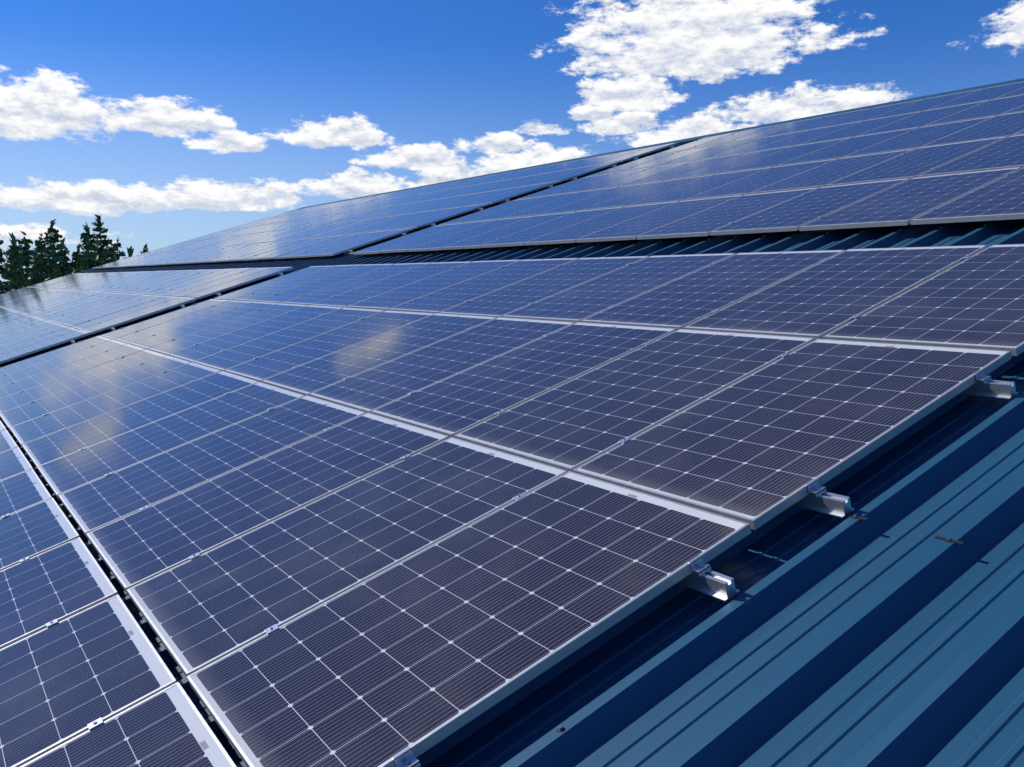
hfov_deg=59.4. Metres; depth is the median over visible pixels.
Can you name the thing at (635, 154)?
pv module
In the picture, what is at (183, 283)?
pv module
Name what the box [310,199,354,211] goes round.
pv module
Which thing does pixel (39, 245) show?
conifer tree
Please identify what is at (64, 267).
conifer tree
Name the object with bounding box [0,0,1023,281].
sky
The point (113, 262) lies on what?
pv module
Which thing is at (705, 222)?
pv module
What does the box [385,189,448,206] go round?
pv module
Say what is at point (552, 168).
pv module
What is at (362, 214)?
pv module
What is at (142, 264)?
pv module
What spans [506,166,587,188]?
pv module
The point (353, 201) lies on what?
pv module
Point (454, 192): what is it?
pv module
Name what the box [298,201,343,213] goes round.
pv module
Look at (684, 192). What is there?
pv module
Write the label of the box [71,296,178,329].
pv module
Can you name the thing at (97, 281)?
pv module
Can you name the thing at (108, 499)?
pv module
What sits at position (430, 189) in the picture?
pv module
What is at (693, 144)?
pv module
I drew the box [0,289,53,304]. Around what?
pv module
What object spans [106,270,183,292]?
pv module
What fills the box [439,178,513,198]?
pv module
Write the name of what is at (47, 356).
pv module
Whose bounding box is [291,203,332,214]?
pv module
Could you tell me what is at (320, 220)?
pv module
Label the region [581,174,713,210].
pv module
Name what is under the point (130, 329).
pv module
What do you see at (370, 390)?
pv module
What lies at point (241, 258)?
pv module
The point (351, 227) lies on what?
pv module
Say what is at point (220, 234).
pv module
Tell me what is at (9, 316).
pv module
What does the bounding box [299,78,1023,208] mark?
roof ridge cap
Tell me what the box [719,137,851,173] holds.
pv module
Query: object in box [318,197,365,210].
pv module
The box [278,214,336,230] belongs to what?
pv module
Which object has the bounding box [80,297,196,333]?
pv module
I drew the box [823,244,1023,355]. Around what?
pv module
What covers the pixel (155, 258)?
pv module
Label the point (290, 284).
pv module
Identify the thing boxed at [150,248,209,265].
pv module
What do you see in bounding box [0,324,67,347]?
pv module
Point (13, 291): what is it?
pv module
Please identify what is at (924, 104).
pv module
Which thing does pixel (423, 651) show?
pv module
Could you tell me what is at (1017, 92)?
pv module
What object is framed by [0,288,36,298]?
pv module
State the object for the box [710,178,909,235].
pv module
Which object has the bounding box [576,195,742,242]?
pv module
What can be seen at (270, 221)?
pv module
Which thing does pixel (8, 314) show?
pv module
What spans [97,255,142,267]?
pv module
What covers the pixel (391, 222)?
pv module
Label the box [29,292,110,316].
pv module
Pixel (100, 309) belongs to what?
pv module
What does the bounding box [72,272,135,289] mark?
pv module
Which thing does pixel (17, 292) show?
pv module
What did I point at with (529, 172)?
pv module
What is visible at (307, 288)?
pv module
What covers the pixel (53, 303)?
pv module
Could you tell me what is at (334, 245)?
pv module
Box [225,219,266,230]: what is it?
pv module
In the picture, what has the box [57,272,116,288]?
pv module
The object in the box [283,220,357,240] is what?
pv module
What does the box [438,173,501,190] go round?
pv module
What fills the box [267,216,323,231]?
pv module
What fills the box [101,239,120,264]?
conifer tree
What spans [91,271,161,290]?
pv module
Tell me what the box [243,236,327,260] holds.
pv module
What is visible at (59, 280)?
pv module
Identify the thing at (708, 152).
pv module
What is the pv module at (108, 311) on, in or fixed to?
attached to the mounting rail clamps
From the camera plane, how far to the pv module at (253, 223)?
36.98 m
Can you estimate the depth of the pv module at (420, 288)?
9.71 m
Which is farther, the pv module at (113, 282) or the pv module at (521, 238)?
the pv module at (113, 282)
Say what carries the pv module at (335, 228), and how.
attached to the mounting rail clamps
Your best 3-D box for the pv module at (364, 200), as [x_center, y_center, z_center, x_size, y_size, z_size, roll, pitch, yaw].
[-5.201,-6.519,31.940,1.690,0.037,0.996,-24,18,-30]
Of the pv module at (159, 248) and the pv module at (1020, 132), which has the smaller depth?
the pv module at (1020, 132)
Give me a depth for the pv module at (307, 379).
7.17 m
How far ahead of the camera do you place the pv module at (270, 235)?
25.94 m
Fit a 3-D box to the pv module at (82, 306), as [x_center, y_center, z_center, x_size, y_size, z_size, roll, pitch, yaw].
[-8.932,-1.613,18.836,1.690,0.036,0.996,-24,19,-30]
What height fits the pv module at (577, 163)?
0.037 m
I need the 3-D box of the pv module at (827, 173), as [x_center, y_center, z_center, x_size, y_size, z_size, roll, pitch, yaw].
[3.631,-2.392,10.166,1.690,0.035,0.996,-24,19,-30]
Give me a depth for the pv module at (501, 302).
8.03 m
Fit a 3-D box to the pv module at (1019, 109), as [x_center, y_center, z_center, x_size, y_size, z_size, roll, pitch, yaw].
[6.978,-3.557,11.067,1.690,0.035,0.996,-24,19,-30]
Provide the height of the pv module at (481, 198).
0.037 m
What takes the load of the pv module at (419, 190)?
attached to the mounting rail clamps
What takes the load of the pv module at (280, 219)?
attached to the mounting rail clamps
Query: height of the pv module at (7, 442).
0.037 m
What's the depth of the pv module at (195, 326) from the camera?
11.40 m
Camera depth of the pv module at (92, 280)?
27.23 m
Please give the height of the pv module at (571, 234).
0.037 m
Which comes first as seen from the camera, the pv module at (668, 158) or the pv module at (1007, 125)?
the pv module at (1007, 125)
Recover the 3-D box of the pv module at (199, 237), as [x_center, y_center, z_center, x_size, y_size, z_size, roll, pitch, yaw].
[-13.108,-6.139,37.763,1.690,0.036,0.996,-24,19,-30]
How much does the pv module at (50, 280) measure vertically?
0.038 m
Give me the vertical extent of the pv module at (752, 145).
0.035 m
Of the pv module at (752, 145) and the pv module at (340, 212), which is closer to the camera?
the pv module at (752, 145)
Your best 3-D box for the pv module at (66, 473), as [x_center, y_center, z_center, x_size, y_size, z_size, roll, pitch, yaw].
[-2.419,0.354,6.385,1.690,0.035,0.996,-24,19,-30]
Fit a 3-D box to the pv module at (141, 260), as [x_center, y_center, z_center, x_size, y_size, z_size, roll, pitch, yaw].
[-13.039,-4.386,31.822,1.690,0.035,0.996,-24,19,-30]
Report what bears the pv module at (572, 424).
attached to the mounting rail clamps
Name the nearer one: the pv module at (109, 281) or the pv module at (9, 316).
the pv module at (9, 316)
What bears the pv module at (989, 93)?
attached to the mounting rail clamps
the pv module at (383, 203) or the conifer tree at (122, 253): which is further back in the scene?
the conifer tree at (122, 253)
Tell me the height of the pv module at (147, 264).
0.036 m
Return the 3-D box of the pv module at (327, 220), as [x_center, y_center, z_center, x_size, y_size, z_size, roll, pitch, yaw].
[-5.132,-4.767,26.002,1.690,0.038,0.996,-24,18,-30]
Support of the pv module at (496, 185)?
attached to the mounting rail clamps
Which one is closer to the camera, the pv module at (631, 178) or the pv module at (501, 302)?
the pv module at (501, 302)
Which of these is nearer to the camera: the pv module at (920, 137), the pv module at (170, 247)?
the pv module at (920, 137)
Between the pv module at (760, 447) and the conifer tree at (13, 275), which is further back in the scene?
the conifer tree at (13, 275)
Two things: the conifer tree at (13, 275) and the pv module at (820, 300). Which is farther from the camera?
the conifer tree at (13, 275)
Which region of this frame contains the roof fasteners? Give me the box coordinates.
[92,224,986,731]
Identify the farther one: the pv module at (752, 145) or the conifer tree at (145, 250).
the conifer tree at (145, 250)
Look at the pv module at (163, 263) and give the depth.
26.76 m
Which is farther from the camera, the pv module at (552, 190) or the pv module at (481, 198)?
the pv module at (481, 198)
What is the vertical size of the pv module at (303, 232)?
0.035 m
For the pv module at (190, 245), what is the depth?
32.72 m
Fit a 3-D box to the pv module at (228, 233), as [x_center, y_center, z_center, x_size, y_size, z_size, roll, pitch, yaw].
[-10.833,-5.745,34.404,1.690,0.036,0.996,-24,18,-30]
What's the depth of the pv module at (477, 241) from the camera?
12.60 m
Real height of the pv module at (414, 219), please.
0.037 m
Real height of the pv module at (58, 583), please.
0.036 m
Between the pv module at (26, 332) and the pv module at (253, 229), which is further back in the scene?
the pv module at (253, 229)
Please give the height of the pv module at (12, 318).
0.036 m
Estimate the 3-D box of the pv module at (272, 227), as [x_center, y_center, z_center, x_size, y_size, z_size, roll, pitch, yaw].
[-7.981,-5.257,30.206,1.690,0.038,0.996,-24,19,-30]
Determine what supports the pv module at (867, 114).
attached to the mounting rail clamps
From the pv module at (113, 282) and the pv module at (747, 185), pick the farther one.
the pv module at (113, 282)
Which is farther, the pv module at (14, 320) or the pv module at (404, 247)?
the pv module at (14, 320)
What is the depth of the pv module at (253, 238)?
26.80 m
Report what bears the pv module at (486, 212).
attached to the mounting rail clamps
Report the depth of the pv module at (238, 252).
22.55 m
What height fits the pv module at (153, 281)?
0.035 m
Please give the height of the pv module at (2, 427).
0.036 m
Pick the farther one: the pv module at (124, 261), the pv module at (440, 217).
the pv module at (124, 261)
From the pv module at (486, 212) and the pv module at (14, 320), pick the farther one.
the pv module at (14, 320)
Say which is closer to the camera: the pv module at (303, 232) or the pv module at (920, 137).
the pv module at (920, 137)
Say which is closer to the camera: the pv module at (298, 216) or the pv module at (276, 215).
the pv module at (298, 216)
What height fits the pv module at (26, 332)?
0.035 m
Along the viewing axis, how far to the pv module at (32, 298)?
26.38 m
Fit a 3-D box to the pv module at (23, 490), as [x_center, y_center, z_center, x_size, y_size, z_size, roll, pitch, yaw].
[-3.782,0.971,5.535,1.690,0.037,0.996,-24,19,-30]
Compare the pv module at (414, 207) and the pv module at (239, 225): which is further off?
the pv module at (239, 225)
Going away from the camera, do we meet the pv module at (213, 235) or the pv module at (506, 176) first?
the pv module at (506, 176)
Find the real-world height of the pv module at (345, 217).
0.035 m
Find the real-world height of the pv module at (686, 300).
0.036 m
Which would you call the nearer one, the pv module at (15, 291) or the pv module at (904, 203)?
the pv module at (904, 203)
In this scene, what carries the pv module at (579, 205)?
attached to the mounting rail clamps
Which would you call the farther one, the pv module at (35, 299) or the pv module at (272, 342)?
the pv module at (35, 299)
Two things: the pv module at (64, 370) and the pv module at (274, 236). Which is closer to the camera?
the pv module at (64, 370)
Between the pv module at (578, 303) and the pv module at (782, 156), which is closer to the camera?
the pv module at (578, 303)
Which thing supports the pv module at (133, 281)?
attached to the mounting rail clamps
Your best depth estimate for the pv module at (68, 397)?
8.86 m
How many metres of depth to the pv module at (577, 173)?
19.18 m
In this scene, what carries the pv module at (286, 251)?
attached to the mounting rail clamps
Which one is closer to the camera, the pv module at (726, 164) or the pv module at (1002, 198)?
the pv module at (1002, 198)
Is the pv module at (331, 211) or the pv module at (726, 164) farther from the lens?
the pv module at (331, 211)
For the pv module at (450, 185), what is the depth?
26.88 m
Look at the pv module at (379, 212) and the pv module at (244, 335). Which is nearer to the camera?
the pv module at (244, 335)
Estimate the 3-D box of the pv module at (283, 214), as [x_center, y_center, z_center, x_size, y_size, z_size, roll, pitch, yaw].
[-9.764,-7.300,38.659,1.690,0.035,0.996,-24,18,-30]
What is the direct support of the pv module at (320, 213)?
attached to the mounting rail clamps
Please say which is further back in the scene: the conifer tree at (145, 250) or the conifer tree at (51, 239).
the conifer tree at (145, 250)
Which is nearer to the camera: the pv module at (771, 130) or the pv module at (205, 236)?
the pv module at (771, 130)
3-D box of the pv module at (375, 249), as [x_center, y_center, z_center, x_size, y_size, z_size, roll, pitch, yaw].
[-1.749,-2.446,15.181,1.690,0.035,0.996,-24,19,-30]
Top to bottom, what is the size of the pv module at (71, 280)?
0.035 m
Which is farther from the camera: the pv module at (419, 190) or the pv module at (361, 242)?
the pv module at (419, 190)
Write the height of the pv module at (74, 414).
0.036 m
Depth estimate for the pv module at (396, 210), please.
22.60 m
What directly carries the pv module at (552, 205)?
attached to the mounting rail clamps
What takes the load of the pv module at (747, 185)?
attached to the mounting rail clamps
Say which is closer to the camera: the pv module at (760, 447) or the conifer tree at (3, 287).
the pv module at (760, 447)
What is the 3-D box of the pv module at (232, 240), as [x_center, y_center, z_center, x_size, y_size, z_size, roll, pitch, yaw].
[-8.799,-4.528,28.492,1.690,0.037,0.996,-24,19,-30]
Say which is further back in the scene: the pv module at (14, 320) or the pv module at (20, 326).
the pv module at (14, 320)
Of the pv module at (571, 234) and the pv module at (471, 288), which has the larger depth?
the pv module at (571, 234)
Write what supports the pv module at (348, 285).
attached to the mounting rail clamps
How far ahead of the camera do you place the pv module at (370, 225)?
20.09 m
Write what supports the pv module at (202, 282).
attached to the mounting rail clamps
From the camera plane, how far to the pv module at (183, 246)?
33.53 m
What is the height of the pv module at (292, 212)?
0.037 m
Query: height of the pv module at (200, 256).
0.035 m
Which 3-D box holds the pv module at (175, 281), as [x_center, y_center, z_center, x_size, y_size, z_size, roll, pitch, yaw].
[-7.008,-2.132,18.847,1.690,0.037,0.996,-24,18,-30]
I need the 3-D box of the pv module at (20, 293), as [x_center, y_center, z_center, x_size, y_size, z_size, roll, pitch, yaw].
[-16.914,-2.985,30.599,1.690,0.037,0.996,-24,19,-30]
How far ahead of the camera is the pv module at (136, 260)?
32.66 m
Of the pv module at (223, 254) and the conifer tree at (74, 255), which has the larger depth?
the conifer tree at (74, 255)
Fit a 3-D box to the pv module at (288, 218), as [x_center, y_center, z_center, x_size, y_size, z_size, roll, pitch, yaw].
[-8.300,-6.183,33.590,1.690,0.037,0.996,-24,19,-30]
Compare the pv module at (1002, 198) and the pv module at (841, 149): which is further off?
the pv module at (841, 149)
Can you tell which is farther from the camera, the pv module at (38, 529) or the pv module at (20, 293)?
the pv module at (20, 293)
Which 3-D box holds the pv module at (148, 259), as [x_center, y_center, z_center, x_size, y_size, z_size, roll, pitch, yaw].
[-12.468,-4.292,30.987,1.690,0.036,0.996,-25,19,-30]
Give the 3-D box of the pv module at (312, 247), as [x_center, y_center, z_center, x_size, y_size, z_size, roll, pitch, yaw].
[-3.918,-2.821,18.381,1.690,0.036,0.996,-24,19,-30]
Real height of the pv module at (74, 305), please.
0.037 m
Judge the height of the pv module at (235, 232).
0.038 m
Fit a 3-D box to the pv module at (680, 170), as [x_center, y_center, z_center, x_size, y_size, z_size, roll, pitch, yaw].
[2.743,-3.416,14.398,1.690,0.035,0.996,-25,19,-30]
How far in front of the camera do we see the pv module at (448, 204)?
20.09 m
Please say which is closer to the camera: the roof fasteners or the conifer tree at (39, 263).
the roof fasteners
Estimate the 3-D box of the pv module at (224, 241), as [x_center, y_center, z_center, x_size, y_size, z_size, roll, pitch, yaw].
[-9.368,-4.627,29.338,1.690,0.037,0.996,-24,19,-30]
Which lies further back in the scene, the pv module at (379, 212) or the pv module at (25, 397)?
the pv module at (379, 212)
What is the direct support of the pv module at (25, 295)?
attached to the mounting rail clamps
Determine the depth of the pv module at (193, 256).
25.89 m
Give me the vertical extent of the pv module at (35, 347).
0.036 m
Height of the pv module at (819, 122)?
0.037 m
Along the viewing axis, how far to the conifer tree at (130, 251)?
64.68 m
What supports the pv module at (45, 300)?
attached to the mounting rail clamps
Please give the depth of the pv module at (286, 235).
24.29 m
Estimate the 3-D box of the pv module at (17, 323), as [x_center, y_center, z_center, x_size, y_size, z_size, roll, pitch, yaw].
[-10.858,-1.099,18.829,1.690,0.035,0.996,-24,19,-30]
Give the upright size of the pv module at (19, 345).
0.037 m
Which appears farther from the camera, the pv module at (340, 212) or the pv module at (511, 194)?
the pv module at (340, 212)
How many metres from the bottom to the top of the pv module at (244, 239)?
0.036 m
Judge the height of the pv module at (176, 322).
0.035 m
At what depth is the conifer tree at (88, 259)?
61.69 m
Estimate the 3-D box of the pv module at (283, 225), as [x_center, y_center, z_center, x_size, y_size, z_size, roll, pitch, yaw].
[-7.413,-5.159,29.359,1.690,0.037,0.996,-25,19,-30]
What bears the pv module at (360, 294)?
attached to the mounting rail clamps
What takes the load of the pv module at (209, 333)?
attached to the mounting rail clamps
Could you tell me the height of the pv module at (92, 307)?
0.037 m
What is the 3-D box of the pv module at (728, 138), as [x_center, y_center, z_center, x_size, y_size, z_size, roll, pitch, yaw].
[4.378,-4.872,17.818,1.690,0.036,0.996,-24,19,-30]
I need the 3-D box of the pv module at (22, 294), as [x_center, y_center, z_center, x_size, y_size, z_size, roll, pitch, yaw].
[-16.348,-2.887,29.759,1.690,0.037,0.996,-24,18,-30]
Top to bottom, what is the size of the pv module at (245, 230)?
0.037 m
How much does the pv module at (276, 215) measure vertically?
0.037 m
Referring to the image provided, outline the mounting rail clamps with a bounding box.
[0,91,1017,766]
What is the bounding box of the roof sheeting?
[0,139,1023,766]
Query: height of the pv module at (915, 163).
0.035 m
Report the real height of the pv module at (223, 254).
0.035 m
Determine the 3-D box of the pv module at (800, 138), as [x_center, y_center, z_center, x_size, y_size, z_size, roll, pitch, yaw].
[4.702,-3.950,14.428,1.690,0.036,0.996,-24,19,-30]
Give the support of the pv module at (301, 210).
attached to the mounting rail clamps
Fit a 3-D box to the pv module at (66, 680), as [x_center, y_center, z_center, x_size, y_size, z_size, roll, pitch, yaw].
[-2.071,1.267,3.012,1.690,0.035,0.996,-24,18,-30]
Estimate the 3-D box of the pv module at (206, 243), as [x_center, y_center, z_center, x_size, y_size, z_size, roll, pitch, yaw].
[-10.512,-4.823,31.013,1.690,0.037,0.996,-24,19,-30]
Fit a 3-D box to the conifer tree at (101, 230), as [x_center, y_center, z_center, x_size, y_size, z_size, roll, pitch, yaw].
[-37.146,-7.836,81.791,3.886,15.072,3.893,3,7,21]
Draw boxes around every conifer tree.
[0,232,29,292]
[0,234,12,293]
[17,231,36,288]
[24,248,48,286]
[32,232,50,273]
[42,219,67,279]
[44,238,77,280]
[71,244,87,270]
[72,223,103,273]
[91,214,116,265]
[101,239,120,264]
[111,236,125,260]
[123,246,133,258]
[140,244,148,253]
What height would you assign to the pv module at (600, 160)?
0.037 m
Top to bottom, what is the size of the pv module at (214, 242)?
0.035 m
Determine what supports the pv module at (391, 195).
attached to the mounting rail clamps
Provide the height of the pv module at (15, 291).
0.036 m
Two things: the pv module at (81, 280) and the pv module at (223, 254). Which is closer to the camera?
the pv module at (223, 254)
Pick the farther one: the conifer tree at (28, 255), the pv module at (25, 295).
the conifer tree at (28, 255)
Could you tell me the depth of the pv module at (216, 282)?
16.29 m
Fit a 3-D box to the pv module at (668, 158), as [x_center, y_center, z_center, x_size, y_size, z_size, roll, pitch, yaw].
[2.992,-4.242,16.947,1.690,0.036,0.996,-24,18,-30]
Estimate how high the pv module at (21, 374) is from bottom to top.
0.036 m
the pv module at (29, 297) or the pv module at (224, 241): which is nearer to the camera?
the pv module at (29, 297)
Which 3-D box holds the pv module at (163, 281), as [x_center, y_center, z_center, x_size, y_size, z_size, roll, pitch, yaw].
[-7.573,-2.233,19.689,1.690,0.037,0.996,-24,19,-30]
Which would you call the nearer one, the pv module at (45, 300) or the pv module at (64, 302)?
the pv module at (64, 302)
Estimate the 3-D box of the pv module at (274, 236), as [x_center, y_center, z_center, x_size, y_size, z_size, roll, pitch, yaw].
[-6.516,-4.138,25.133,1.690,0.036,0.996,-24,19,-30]
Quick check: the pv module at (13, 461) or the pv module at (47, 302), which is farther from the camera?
the pv module at (47, 302)
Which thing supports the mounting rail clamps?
attached to the roof sheeting
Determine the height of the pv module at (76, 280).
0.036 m
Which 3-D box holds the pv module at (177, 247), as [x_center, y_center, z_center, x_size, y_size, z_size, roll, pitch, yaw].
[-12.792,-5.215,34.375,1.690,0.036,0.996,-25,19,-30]
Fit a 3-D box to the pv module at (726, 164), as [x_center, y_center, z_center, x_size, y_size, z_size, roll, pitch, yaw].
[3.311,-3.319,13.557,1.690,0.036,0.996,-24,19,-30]
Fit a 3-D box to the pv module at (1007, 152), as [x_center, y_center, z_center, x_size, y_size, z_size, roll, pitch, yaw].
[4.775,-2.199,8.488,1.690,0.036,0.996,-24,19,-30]
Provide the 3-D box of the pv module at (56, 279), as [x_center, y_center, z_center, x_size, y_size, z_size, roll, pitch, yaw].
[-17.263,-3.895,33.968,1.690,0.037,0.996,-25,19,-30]
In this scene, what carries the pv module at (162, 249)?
attached to the mounting rail clamps
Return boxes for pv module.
[0,287,27,295]
[0,287,31,296]
[0,287,35,297]
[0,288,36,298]
[0,288,41,299]
[0,288,46,301]
[0,288,51,303]
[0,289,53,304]
[0,289,58,306]
[0,311,18,317]
[0,313,22,319]
[0,314,26,323]
[0,315,32,326]
[0,317,38,329]
[0,318,44,333]
[0,320,51,337]
[0,322,59,342]
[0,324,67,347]
[0,327,77,354]
[0,330,89,363]
[0,336,111,375]
[0,339,126,386]
[0,344,144,398]
[0,349,164,412]
[0,355,190,430]
[0,421,5,430]
[0,429,17,452]
[0,447,32,480]
[0,469,51,518]
[0,498,79,570]
[0,537,117,649]
[0,595,176,766]
[2,289,65,307]
[5,289,68,308]
[9,290,75,309]
[10,362,220,447]
[12,290,81,310]
[16,291,87,312]
[20,291,95,313]
[21,682,235,766]
[22,371,257,468]
[24,291,102,314]
[28,274,72,286]
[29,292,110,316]
[32,273,79,286]
[34,293,119,318]
[36,273,83,287]
[37,273,88,287]
[37,382,304,499]
[41,273,92,287]
[41,293,128,319]
[45,273,97,287]
[47,294,140,321]
[50,273,102,288]
[53,272,110,288]
[54,294,152,324]
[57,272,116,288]
[58,395,365,537]
[62,295,164,326]
[63,272,122,288]
[67,272,128,289]
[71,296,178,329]
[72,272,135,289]
[79,271,146,290]
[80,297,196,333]
[84,271,153,290]
[87,412,448,594]
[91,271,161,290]
[93,255,138,268]
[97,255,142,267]
[99,270,174,291]
[100,299,229,339]
[102,254,149,267]
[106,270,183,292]
[107,253,156,267]
[112,253,161,267]
[114,270,194,292]
[114,300,251,343]
[117,252,168,266]
[123,251,177,266]
[123,269,209,293]
[127,437,567,676]
[130,251,182,266]
[130,301,278,349]
[133,269,221,293]
[136,243,179,255]
[136,250,190,265]
[142,242,186,254]
[143,249,200,265]
[144,268,237,294]
[148,303,307,355]
[149,241,193,253]
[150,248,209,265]
[153,240,201,253]
[156,268,252,295]
[158,247,218,264]
[161,239,208,252]
[166,238,216,252]
[166,246,229,264]
[168,267,272,296]
[169,305,342,362]
[173,237,224,251]
[175,245,240,263]
[180,231,220,242]
[181,236,233,250]
[183,267,292,298]
[184,230,227,242]
[184,244,251,263]
[187,471,750,766]
[189,235,241,249]
[191,229,235,241]
[194,243,263,262]
[194,307,384,371]
[198,228,242,240]
[199,234,250,248]
[205,227,250,239]
[205,232,263,248]
[205,241,278,262]
[213,226,257,238]
[213,265,334,299]
[214,231,273,247]
[217,240,291,261]
[218,220,259,231]
[221,224,269,237]
[223,230,282,246]
[224,310,434,382]
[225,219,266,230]
[228,223,277,236]
[230,238,309,260]
[232,217,276,229]
[233,264,362,301]
[234,228,296,245]
[237,221,289,235]
[239,216,283,228]
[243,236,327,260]
[245,226,311,244]
[246,219,301,234]
[250,215,291,226]
[256,209,297,220]
[256,264,392,302]
[258,213,302,225]
[258,218,310,232]
[258,235,343,259]
[259,224,325,242]
[262,313,496,395]
[263,208,303,219]
[265,211,313,224]
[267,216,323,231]
[270,222,340,241]
[274,206,314,217]
[274,232,366,258]
[276,209,324,222]
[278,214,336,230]
[281,205,321,216]
[282,262,430,304]
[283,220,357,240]
[285,208,333,221]
[290,212,350,228]
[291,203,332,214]
[292,230,388,257]
[297,206,345,219]
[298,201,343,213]
[299,218,374,238]
[304,210,363,226]
[305,204,357,218]
[309,317,574,412]
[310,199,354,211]
[311,261,471,307]
[312,228,413,256]
[314,216,391,237]
[315,207,381,225]
[317,201,373,216]
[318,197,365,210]
[329,195,377,208]
[330,199,386,214]
[330,205,396,223]
[331,213,412,235]
[341,193,389,206]
[343,197,399,212]
[345,202,415,221]
[347,260,519,310]
[350,210,435,233]
[352,190,404,204]
[352,223,462,254]
[357,194,416,210]
[361,199,435,219]
[365,188,417,202]
[370,207,459,231]
[371,192,431,208]
[371,322,676,437]
[378,185,433,200]
[379,196,455,217]
[379,219,496,252]
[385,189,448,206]
[389,258,578,312]
[390,183,446,198]
[392,203,489,229]
[398,193,476,214]
[403,186,467,203]
[407,180,462,195]
[408,216,532,251]
[420,182,490,201]
[420,189,502,211]
[421,177,480,193]
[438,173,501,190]
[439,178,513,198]
[439,196,543,224]
[439,256,648,317]
[442,185,528,208]
[442,212,573,249]
[454,329,814,471]
[456,170,519,187]
[459,175,534,195]
[466,181,557,205]
[469,192,577,221]
[475,166,541,184]
[480,207,621,247]
[484,171,558,191]
[497,162,564,180]
[501,186,619,218]
[502,253,735,322]
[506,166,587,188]
[516,172,616,199]
[517,158,588,177]
[525,201,678,244]
[532,161,619,184]
[539,181,662,214]
[541,153,615,173]
[548,167,651,195]
[566,148,644,169]
[573,339,1011,529]
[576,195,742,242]
[580,250,844,329]
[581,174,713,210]
[584,161,692,190]
[586,151,679,176]
[595,142,677,164]
[620,145,716,171]
[624,154,739,185]
[629,167,771,205]
[636,187,818,239]
[650,132,736,155]
[658,138,759,165]
[668,146,791,179]
[683,245,987,339]
[684,159,836,200]
[686,124,779,149]
[699,130,807,159]
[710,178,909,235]
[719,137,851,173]
[724,117,821,143]
[746,121,861,152]
[749,149,913,193]
[767,108,871,136]
[777,127,919,165]
[798,111,921,144]
[799,167,1021,230]
[814,99,923,128]
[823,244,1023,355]
[825,136,1006,186]
[843,116,994,157]
[858,100,988,135]
[868,88,983,119]
[910,167,1023,224]
[917,134,1023,176]
[922,111,1023,146]
[924,95,1023,126]
[927,82,1023,109]
[995,87,1023,98]
[1001,105,1023,114]
[1012,130,1023,135]
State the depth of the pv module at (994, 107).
11.84 m
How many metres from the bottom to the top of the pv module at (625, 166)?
0.035 m
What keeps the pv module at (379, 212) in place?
attached to the mounting rail clamps
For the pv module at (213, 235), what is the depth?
36.12 m
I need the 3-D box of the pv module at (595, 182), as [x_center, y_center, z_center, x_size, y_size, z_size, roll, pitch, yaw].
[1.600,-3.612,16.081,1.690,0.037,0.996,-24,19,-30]
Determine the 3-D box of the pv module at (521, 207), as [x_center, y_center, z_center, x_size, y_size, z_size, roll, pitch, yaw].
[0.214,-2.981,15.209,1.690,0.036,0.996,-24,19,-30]
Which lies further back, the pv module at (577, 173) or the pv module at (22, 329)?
the pv module at (577, 173)
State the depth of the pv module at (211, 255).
24.21 m
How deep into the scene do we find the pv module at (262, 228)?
31.05 m
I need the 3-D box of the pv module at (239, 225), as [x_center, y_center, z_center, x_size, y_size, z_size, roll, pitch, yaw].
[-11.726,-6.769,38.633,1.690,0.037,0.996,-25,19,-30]
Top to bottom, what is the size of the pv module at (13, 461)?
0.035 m
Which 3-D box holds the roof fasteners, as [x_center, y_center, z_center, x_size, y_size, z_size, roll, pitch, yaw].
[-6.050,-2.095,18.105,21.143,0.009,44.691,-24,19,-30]
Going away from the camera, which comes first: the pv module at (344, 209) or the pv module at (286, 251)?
the pv module at (286, 251)
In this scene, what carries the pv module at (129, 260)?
attached to the mounting rail clamps
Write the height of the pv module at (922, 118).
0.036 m
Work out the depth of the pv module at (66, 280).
31.43 m
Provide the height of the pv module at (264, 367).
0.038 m
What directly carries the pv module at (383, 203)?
attached to the mounting rail clamps
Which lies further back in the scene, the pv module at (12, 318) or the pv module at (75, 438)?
the pv module at (12, 318)
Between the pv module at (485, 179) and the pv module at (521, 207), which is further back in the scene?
the pv module at (485, 179)
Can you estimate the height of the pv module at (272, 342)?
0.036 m
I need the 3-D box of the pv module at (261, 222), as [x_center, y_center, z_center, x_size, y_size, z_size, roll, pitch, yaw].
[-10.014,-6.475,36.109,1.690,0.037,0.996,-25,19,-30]
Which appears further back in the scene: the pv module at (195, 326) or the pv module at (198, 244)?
the pv module at (198, 244)
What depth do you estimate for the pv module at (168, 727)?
2.73 m
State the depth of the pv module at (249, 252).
21.69 m
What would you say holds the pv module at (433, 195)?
attached to the mounting rail clamps
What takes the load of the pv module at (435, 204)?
attached to the mounting rail clamps
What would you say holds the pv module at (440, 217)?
attached to the mounting rail clamps
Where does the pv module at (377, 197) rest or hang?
attached to the mounting rail clamps
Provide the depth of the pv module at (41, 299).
24.74 m
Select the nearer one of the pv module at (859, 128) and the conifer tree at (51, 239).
the pv module at (859, 128)
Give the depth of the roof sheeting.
2.66 m
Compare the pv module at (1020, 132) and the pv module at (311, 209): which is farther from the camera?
the pv module at (311, 209)
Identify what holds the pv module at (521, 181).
attached to the mounting rail clamps
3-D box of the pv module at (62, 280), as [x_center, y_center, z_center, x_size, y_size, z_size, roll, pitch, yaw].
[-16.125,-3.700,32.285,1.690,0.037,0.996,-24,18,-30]
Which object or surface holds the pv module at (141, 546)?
attached to the mounting rail clamps
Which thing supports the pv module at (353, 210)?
attached to the mounting rail clamps
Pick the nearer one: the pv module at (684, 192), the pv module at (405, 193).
the pv module at (684, 192)
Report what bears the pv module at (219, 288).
attached to the mounting rail clamps
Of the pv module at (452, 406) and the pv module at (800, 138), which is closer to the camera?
the pv module at (452, 406)
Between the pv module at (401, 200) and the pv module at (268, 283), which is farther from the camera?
the pv module at (401, 200)
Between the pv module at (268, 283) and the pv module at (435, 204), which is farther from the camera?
the pv module at (435, 204)

